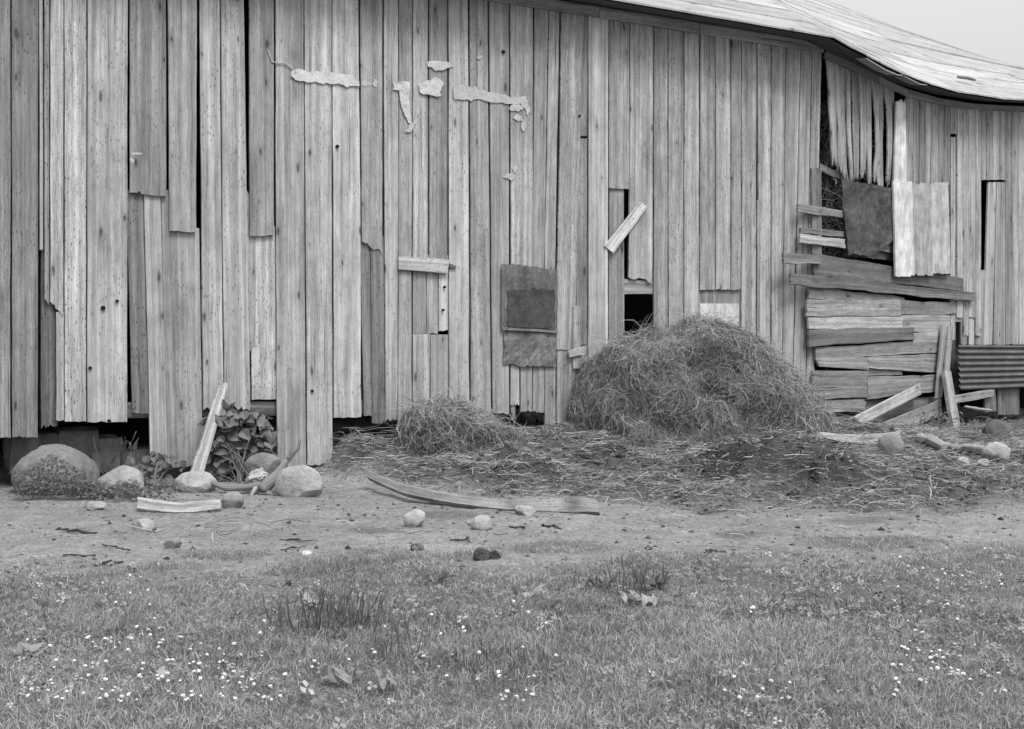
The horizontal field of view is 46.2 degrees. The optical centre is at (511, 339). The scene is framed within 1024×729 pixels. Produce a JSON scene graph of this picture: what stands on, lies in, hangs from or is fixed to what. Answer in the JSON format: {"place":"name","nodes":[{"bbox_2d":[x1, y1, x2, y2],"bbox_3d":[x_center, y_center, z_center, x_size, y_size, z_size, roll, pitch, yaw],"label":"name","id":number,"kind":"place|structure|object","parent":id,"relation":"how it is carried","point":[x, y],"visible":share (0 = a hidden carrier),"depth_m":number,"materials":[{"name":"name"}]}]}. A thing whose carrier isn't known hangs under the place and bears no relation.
{"place":"outdoors","nodes":[
{"label":"outdoors","id":0,"kind":"place"},
{"bbox_2d":[0,405,1023,728],"bbox_3d":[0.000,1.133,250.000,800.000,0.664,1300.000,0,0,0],"label":"ground","id":1,"kind":"structure","parent":0,"point":[18,539],"depth_m":7.69,"materials":[{"name":"soil"}]},
{"bbox_2d":[4,641,53,657],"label":"broadleaf weed","id":2,"kind":"object","parent":1,"relation":"on","point":[32,649],"visible":0.94,"depth_m":4.89,"materials":[{"name":"grey plant"}]},
{"bbox_2d":[11,444,99,495],"bbox_3d":[-3.895,1.149,10.238,0.726,0.521,0.581,0,0,0],"label":"boulder","id":3,"kind":"object","parent":1,"relation":"on","point":[79,460],"visible":0.52,"depth_m":10.07,"materials":[{"name":"grey stone"}]},
{"bbox_2d":[14,454,99,499],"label":"weed","id":4,"kind":"object","parent":1,"relation":"on","point":[33,491],"visible":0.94,"depth_m":9.70,"materials":[{"name":"grey plant"}]},
{"bbox_2d":[55,527,97,533],"bbox_3d":[-2.942,1.285,8.085,0.446,0.042,0.055,0,0,36],"label":"stick","id":5,"kind":"object","parent":1,"relation":"on","point":[74,530],"visible":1,"depth_m":8.05,"materials":[{"name":"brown wood"}]},
{"bbox_2d":[63,554,95,556],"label":"stick","id":6,"kind":"object","parent":1,"relation":"on","point":[78,555],"visible":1,"depth_m":7.16,"materials":[{"name":"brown wood"}]},
{"bbox_2d":[86,501,107,509],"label":"stone","id":7,"kind":"object","parent":1,"relation":"on","point":[95,505],"visible":0.98,"depth_m":9.16,"materials":[{"name":"grey stone"}]},
{"bbox_2d":[94,560,123,565],"bbox_3d":[-2.320,1.284,6.906,0.167,0.034,0.044,0,0,-17],"label":"stick","id":8,"kind":"object","parent":1,"relation":"on","point":[105,562],"visible":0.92,"depth_m":6.90,"materials":[{"name":"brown wood"}]},
{"bbox_2d":[102,544,131,550],"bbox_3d":[-2.451,1.283,7.425,0.348,0.017,0.035,0,0,42],"label":"stick","id":9,"kind":"object","parent":1,"relation":"on","point":[117,547],"visible":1,"depth_m":7.39,"materials":[{"name":"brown wood"}]},
{"bbox_2d":[94,465,143,498],"bbox_3d":[-3.225,1.199,9.884,0.415,0.338,0.332,0,0,0],"label":"boulder","id":10,"kind":"object","parent":1,"relation":"on","point":[123,473],"visible":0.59,"depth_m":9.77,"materials":[{"name":"grey stone"}]},
{"bbox_2d":[90,431,155,475],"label":"grass tuft","id":11,"kind":"object","parent":1,"relation":"on","point":[123,460],"visible":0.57,"depth_m":10.78,"materials":[{"name":"plant"}]},
{"bbox_2d":[88,479,177,500],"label":"weed","id":12,"kind":"object","parent":1,"relation":"on","point":[149,492],"visible":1,"depth_m":9.62,"materials":[{"name":"grey plant"}]},
{"bbox_2d":[132,518,156,531],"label":"stone","id":13,"kind":"object","parent":1,"relation":"on","point":[146,523],"visible":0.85,"depth_m":8.15,"materials":[{"name":"grey stone"}]},
{"bbox_2d":[126,451,186,491],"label":"leafy weed","id":14,"kind":"object","parent":1,"relation":"on","point":[157,473],"visible":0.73,"depth_m":10.45,"materials":[{"name":"grey plant"}]},
{"bbox_2d":[155,662,181,679],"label":"broadleaf weed","id":15,"kind":"object","parent":1,"relation":"on","point":[163,671],"visible":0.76,"depth_m":4.58,"materials":[{"name":"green plant"}]},
{"bbox_2d":[163,537,181,548],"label":"stone","id":16,"kind":"object","parent":1,"relation":"on","point":[173,543],"visible":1,"depth_m":7.36,"materials":[{"name":"grey stone"}]},
{"bbox_2d":[137,497,221,513],"bbox_3d":[-2.539,1.264,9.070,0.720,0.116,0.227,0,0,10],"label":"short board","id":17,"kind":"object","parent":1,"relation":"on","point":[151,505],"visible":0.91,"depth_m":9.02,"materials":[{"name":"grey wood"}]},
{"bbox_2d":[175,471,217,492],"bbox_3d":[-2.696,1.229,10.246,0.355,0.220,0.284,0,0,0],"label":"boulder","id":18,"kind":"object","parent":1,"relation":"on","point":[194,482],"visible":0.9,"depth_m":10.15,"materials":[{"name":"grey stone"}]},
{"bbox_2d":[190,381,227,470],"bbox_3d":[-2.722,0.828,10.751,0.090,0.904,0.838,0,0,9],"label":"leaning plank","id":19,"kind":"object","parent":1,"relation":"on","point":[204,448],"visible":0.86,"depth_m":10.76,"materials":[{"name":"grey wood"}]},
{"bbox_2d":[221,491,243,507],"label":"stone","id":20,"kind":"object","parent":1,"relation":"on","point":[232,496],"visible":0.86,"depth_m":9.14,"materials":[{"name":"grey stone"}]},
{"bbox_2d":[193,399,278,482],"bbox_3d":[-2.493,0.978,11.000,0.842,0.880,0.557,0,0,-23],"label":"leafy weed","id":21,"kind":"object","parent":1,"relation":"on","point":[241,445],"visible":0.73,"depth_m":10.97,"materials":[{"name":"grey plant"}]},
{"bbox_2d":[211,438,301,495],"bbox_3d":[-2.213,1.088,10.104,0.848,0.516,0.225,0,0,3],"label":"dead branch","id":22,"kind":"object","parent":1,"relation":"on","point":[266,484],"visible":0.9,"depth_m":10.08,"materials":[{"name":"grey wood"}]},
{"bbox_2d":[243,468,268,483],"bbox_3d":[-2.166,1.171,10.177,0.221,0.180,0.151,0,0,0],"label":"paper scrap","id":23,"kind":"object","parent":22,"relation":"on","point":[258,475],"visible":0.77,"depth_m":10.14,"materials":[{"name":"paper"}]},
{"bbox_2d":[244,452,280,476],"bbox_3d":[-2.260,1.186,10.884,0.301,0.339,0.206,0,0,21],"label":"boulder","id":24,"kind":"object","parent":1,"relation":"on","point":[269,463],"visible":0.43,"depth_m":10.82,"materials":[{"name":"grey stone"}]},
{"bbox_2d":[268,571,297,585],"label":"broadleaf weed","id":25,"kind":"object","parent":1,"relation":"on","point":[287,577],"visible":0.92,"depth_m":6.31,"materials":[{"name":"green plant"}]},
{"bbox_2d":[279,538,318,541],"bbox_3d":[-1.384,1.286,7.719,0.293,0.031,0.049,0,0,20],"label":"stick","id":26,"kind":"object","parent":1,"relation":"on","point":[297,539],"visible":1,"depth_m":7.70,"materials":[{"name":"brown wood"}]},
{"bbox_2d":[275,464,323,496],"bbox_3d":[-1.770,1.202,9.983,0.404,0.332,0.222,0,0,0],"label":"boulder","id":27,"kind":"object","parent":1,"relation":"on","point":[301,480],"visible":0.84,"depth_m":9.91,"materials":[{"name":"grey stone"}]},
{"bbox_2d":[301,550,312,555],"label":"stone","id":28,"kind":"object","parent":1,"relation":"on","point":[306,553],"visible":0.95,"depth_m":7.20,"materials":[{"name":"white stone"}]},
{"bbox_2d":[301,592,317,606],"bbox_3d":[-0.978,1.255,5.800,0.070,0.067,0.060,0,0,0],"label":"paper scrap","id":29,"kind":"object","parent":1,"relation":"on","point":[304,598],"visible":0.73,"depth_m":5.82,"materials":[{"name":"white paper"}]},
{"bbox_2d":[262,578,402,648],"bbox_3d":[-0.817,1.228,5.347,0.646,0.268,0.688,0,0,0],"label":"grass tuft","id":30,"kind":"object","parent":1,"relation":"on","point":[317,611],"visible":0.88,"depth_m":5.34,"materials":[{"name":"plant"}]},
{"bbox_2d":[319,663,365,686],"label":"broadleaf weed","id":31,"kind":"object","parent":1,"relation":"on","point":[335,675],"visible":1,"depth_m":4.53,"materials":[{"name":"grey plant"}]},
{"bbox_2d":[304,569,414,630],"bbox_3d":[-0.723,1.221,5.521,0.512,0.281,0.371,0,0,-21],"label":"grass tuft","id":32,"kind":"object","parent":1,"relation":"on","point":[365,603],"visible":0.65,"depth_m":5.48,"materials":[{"name":"plant"}]},
{"bbox_2d":[374,668,397,690],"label":"broadleaf weed","id":33,"kind":"object","parent":1,"relation":"on","point":[383,680],"visible":0.95,"depth_m":4.48,"materials":[{"name":"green plant"}]},
{"bbox_2d":[354,605,429,666],"bbox_3d":[-0.474,1.229,4.923,0.256,0.287,0.310,0,0,21],"label":"grass tuft","id":34,"kind":"object","parent":1,"relation":"on","point":[406,625],"visible":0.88,"depth_m":4.91,"materials":[{"name":"plant"}]},
{"bbox_2d":[403,509,424,526],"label":"stone","id":35,"kind":"object","parent":1,"relation":"on","point":[414,518],"visible":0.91,"depth_m":8.24,"materials":[{"name":"grey stone"}]},
{"bbox_2d":[411,543,423,550],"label":"dirt clod","id":36,"kind":"object","parent":1,"relation":"on","point":[417,548],"visible":0.69,"depth_m":7.36,"materials":[{"name":"soil"}]},
{"bbox_2d":[418,569,453,581],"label":"broadleaf weed","id":37,"kind":"object","parent":1,"relation":"on","point":[442,575],"visible":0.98,"depth_m":6.36,"materials":[{"name":"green plant"}]},
{"bbox_2d":[375,374,538,461],"bbox_3d":[-0.451,0.797,11.771,1.730,0.920,1.302,0,0,-26],"label":"straw heap","id":38,"kind":"object","parent":1,"relation":"on","point":[438,426],"visible":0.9,"depth_m":11.46,"materials":[{"name":"grey plant"}]},
{"bbox_2d":[450,539,469,542],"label":"stick","id":39,"kind":"object","parent":1,"relation":"on","point":[459,540],"visible":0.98,"depth_m":7.73,"materials":[{"name":"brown wood"}]},
{"bbox_2d":[470,515,492,530],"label":"stone","id":40,"kind":"object","parent":1,"relation":"on","point":[482,522],"visible":0.94,"depth_m":8.15,"materials":[{"name":"grey stone"}]},
{"bbox_2d":[473,547,489,560],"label":"dirt clod","id":41,"kind":"object","parent":1,"relation":"on","point":[481,554],"visible":0.96,"depth_m":7.07,"materials":[{"name":"soil"}]},
{"bbox_2d":[366,469,600,514],"bbox_3d":[-0.373,1.226,9.533,2.434,0.227,0.400,0,0,36],"label":"warped board","id":42,"kind":"object","parent":1,"relation":"on","point":[580,505],"visible":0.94,"depth_m":9.32,"materials":[{"name":"grey wood"}]},
{"bbox_2d":[489,550,500,559],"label":"dirt clod","id":43,"kind":"object","parent":1,"relation":"on","point":[495,555],"visible":0.99,"depth_m":7.08,"materials":[{"name":"soil"}]},
{"bbox_2d":[399,633,590,698],"bbox_3d":[-0.031,1.291,4.675,0.750,0.147,0.620,0,0,28],"label":"grass tuft","id":44,"kind":"object","parent":1,"relation":"on","point":[472,670],"visible":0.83,"depth_m":4.70,"materials":[{"name":"plant"}]},
{"bbox_2d":[0,0,1023,478],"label":"barn","id":45,"kind":"structure","parent":1,"relation":"on","point":[304,220],"depth_m":12.53,"materials":[{"name":"grey wood"}]},
{"bbox_2d":[819,91,886,260],"bbox_3d":[4.267,-2.133,15.692,2.099,2.863,1.047,0,0,-43],"label":"hay","id":46,"kind":"object","parent":45,"relation":"attached to","point":[827,158],"visible":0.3,"depth_m":15.54,"materials":[{"name":"plant"}]},
{"bbox_2d":[934,325,948,397],"bbox_3d":[5.939,0.298,16.587,0.054,1.011,0.394,0,0,42],"label":"leaning post","id":47,"kind":"object","parent":45,"relation":"attached to","point":[939,382],"visible":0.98,"depth_m":16.54,"materials":[{"name":"grey wood"}]},
{"bbox_2d":[0,530,1023,728],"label":"clover leaves","id":48,"kind":"object","parent":1,"relation":"on","point":[343,725],"visible":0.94,"depth_m":5.32,"materials":[{"name":"grey plant"}]},
{"bbox_2d":[0,417,1023,587],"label":"soil crumbs","id":49,"kind":"object","parent":1,"relation":"on","point":[618,455],"visible":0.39,"depth_m":10.25,"materials":[{"name":"soil"}]},
{"bbox_2d":[509,526,524,528],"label":"stick","id":50,"kind":"object","parent":1,"relation":"on","point":[523,527],"visible":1,"depth_m":8.24,"materials":[{"name":"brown wood"}]},
{"bbox_2d":[513,505,535,515],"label":"stone","id":51,"kind":"object","parent":1,"relation":"on","point":[524,510],"visible":0.93,"depth_m":8.91,"materials":[{"name":"grey stone"}]},
{"bbox_2d":[508,583,546,598],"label":"broadleaf weed","id":52,"kind":"object","parent":1,"relation":"on","point":[534,592],"visible":0.88,"depth_m":5.99,"materials":[{"name":"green plant"}]},
{"bbox_2d":[541,524,561,528],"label":"stick","id":53,"kind":"object","parent":1,"relation":"on","point":[552,525],"visible":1,"depth_m":8.27,"materials":[{"name":"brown wood"}]},
{"bbox_2d":[99,412,1023,542],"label":"scattered straw","id":54,"kind":"object","parent":1,"relation":"on","point":[1014,438],"visible":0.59,"depth_m":11.05,"materials":[{"name":"grey plant"}]},
{"bbox_2d":[580,569,609,586],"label":"broadleaf weed","id":55,"kind":"object","parent":1,"relation":"on","point":[601,579],"visible":0.89,"depth_m":6.25,"materials":[{"name":"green plant"}]},
{"bbox_2d":[574,555,680,599],"bbox_3d":[0.585,1.246,6.217,0.489,0.228,0.471,0,0,-7],"label":"grass tuft","id":56,"kind":"object","parent":1,"relation":"on","point":[641,573],"visible":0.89,"depth_m":6.21,"materials":[{"name":"plant"}]},
{"bbox_2d":[617,589,650,603],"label":"broadleaf weed","id":57,"kind":"object","parent":1,"relation":"on","point":[625,596],"visible":0.96,"depth_m":5.93,"materials":[{"name":"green plant"}]},
{"bbox_2d":[642,593,656,606],"bbox_3d":[0.667,1.268,5.820,0.070,0.070,0.060,0,0,0],"label":"paper scrap","id":58,"kind":"object","parent":1,"relation":"on","point":[648,601],"visible":0.97,"depth_m":5.81,"materials":[{"name":"white paper"}]},
{"bbox_2d":[636,573,669,589],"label":"broadleaf weed","id":59,"kind":"object","parent":1,"relation":"on","point":[661,581],"visible":0.88,"depth_m":6.22,"materials":[{"name":"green plant"}]},
{"bbox_2d":[560,297,844,448],"bbox_3d":[2.238,0.356,13.169,3.494,1.742,1.849,0,0,-28],"label":"straw heap","id":60,"kind":"object","parent":1,"relation":"on","point":[654,384],"visible":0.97,"depth_m":12.70,"materials":[{"name":"grey plant"}]},
{"bbox_2d":[716,387,735,401],"bbox_3d":[2.246,0.573,12.603,0.196,0.162,0.086,0,0,21],"label":"stick","id":61,"kind":"object","parent":60,"relation":"on","point":[727,396],"visible":0.98,"depth_m":12.59,"materials":[{"name":"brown wood"}]},
{"bbox_2d":[703,549,725,552],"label":"stick","id":62,"kind":"object","parent":1,"relation":"on","point":[709,550],"visible":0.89,"depth_m":7.29,"materials":[{"name":"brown wood"}]},
{"bbox_2d":[756,547,801,554],"bbox_3d":[1.633,1.287,7.354,0.028,0.019,0.374,0,0,-35],"label":"stick","id":63,"kind":"object","parent":1,"relation":"on","point":[776,549],"visible":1,"depth_m":7.37,"materials":[{"name":"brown wood"}]},
{"bbox_2d":[786,488,805,498],"bbox_3d":[2.377,1.296,10.093,0.134,0.052,0.392,0,0,0],"label":"stick","id":64,"kind":"object","parent":1,"relation":"on","point":[791,493],"visible":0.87,"depth_m":10.11,"materials":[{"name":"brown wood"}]},
{"bbox_2d":[697,582,920,648],"bbox_3d":[1.431,1.291,5.656,0.938,0.146,1.189,0,0,21],"label":"grass tuft","id":65,"kind":"object","parent":1,"relation":"on","point":[835,602],"visible":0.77,"depth_m":5.67,"materials":[{"name":"plant"}]},
{"bbox_2d":[816,431,900,443],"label":"pale slab","id":66,"kind":"structure","parent":1,"relation":"on","point":[860,437],"depth_m":13.32,"materials":[{"name":"grey wood"}]},
{"bbox_2d":[849,383,921,422],"bbox_3d":[4.796,0.844,15.361,0.064,0.523,2.281,0,0,40],"label":"leaning board","id":67,"kind":"object","parent":1,"relation":"on","point":[893,402],"visible":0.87,"depth_m":15.43,"materials":[{"name":"grey wood"}]},
{"bbox_2d":[878,434,903,456],"bbox_3d":[3.975,1.128,12.601,0.271,0.285,0.217,0,0,0],"label":"stone","id":68,"kind":"object","parent":1,"relation":"on","point":[890,444],"visible":0.79,"depth_m":12.52,"materials":[{"name":"grey stone"}]},
{"bbox_2d":[882,399,941,425],"bbox_3d":[5.193,1.010,15.742,0.107,0.393,2.152,0,0,44],"label":"leaning board","id":69,"kind":"object","parent":1,"relation":"on","point":[926,409],"visible":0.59,"depth_m":16.02,"materials":[{"name":"grey wood"}]},
{"bbox_2d":[915,433,946,449],"bbox_3d":[4.679,1.124,13.328,0.185,0.171,0.434,0,0,-28],"label":"log","id":70,"kind":"object","parent":1,"relation":"on","point":[934,442],"visible":0.95,"depth_m":13.30,"materials":[{"name":"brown wood"}]},
{"bbox_2d":[909,409,963,429],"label":"weed","id":71,"kind":"object","parent":1,"relation":"on","point":[939,420],"visible":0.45,"depth_m":15.67,"materials":[{"name":"grey plant"}]},
{"bbox_2d":[941,371,960,428],"bbox_3d":[5.977,0.834,16.342,0.187,0.819,0.452,0,0,-6],"label":"leaning post","id":72,"kind":"object","parent":1,"relation":"on","point":[950,397],"visible":0.87,"depth_m":16.33,"materials":[{"name":"grey wood"}]},
{"bbox_2d":[943,326,952,370],"bbox_3d":[6.050,0.128,16.639,0.061,0.644,0.296,0,0,36],"label":"leaning post","id":73,"kind":"object","parent":72,"relation":"on","point":[948,346],"visible":1,"depth_m":16.62,"materials":[{"name":"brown wood"}]},
{"bbox_2d":[943,441,961,451],"bbox_3d":[4.842,1.162,13.280,0.155,0.140,0.459,0,0,-38],"label":"log","id":74,"kind":"object","parent":1,"relation":"on","point":[954,446],"visible":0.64,"depth_m":13.23,"materials":[{"name":"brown wood"}]},
{"bbox_2d":[956,457,970,464],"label":"stone","id":75,"kind":"object","parent":1,"relation":"on","point":[964,459],"visible":0.57,"depth_m":12.10,"materials":[{"name":"grey stone"}]},
{"bbox_2d":[962,443,983,452],"bbox_3d":[5.009,1.176,13.011,0.232,0.111,0.111,0,0,37],"label":"log","id":76,"kind":"object","parent":1,"relation":"on","point":[967,447],"visible":0.85,"depth_m":12.98,"materials":[{"name":"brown wood"}]},
{"bbox_2d":[964,405,992,411],"bbox_3d":[6.489,0.951,16.654,0.630,0.104,0.057,0,0,-35],"label":"stick","id":77,"kind":"object","parent":1,"relation":"on","point":[976,408],"visible":1,"depth_m":16.60,"materials":[{"name":"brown wood"}]},
{"bbox_2d":[976,459,988,466],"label":"stone","id":78,"kind":"object","parent":1,"relation":"on","point":[982,462],"visible":0.91,"depth_m":11.72,"materials":[{"name":"grey stone"}]},
{"bbox_2d":[961,416,1017,430],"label":"weed","id":79,"kind":"object","parent":1,"relation":"on","point":[986,419],"visible":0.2,"depth_m":16.16,"materials":[{"name":"grey plant"}]},
{"bbox_2d":[981,442,1010,463],"bbox_3d":[4.834,1.136,11.986,0.288,0.245,0.230,0,0,0],"label":"stone","id":80,"kind":"object","parent":1,"relation":"on","point":[992,451],"visible":0.78,"depth_m":11.91,"materials":[{"name":"grey stone"}]},
{"bbox_2d":[982,419,1009,439],"bbox_3d":[6.086,1.166,15.081,0.337,0.341,0.270,0,0,0],"label":"boulder","id":81,"kind":"object","parent":1,"relation":"on","point":[993,426],"visible":0.6,"depth_m":14.98,"materials":[{"name":"grey stone"}]},
{"bbox_2d":[0,534,1023,728],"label":"grass","id":82,"kind":"structure","parent":0,"point":[343,650],"depth_m":5.00,"materials":[{"name":"plant"}]},
{"bbox_2d":[515,409,522,416],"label":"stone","id":83,"kind":"object","parent":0,"point":[517,412],"visible":0.49,"depth_m":14.85,"materials":[{"name":"grey stone"}]},
{"bbox_2d":[521,412,530,419],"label":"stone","id":84,"kind":"object","parent":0,"point":[525,415],"visible":0.86,"depth_m":14.38,"materials":[{"name":"black stone"}]},
{"bbox_2d":[529,411,538,416],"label":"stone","id":85,"kind":"object","parent":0,"point":[534,414],"visible":0.53,"depth_m":14.88,"materials":[{"name":"black stone"}]},
{"bbox_2d":[535,415,543,422],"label":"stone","id":86,"kind":"object","parent":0,"point":[539,418],"visible":0.89,"depth_m":13.95,"materials":[{"name":"black stone"}]},
{"bbox_2d":[829,0,1023,66],"label":"sky","id":87,"kind":"structure","parent":0,"point":[993,29],"materials":[{"name":"white"}]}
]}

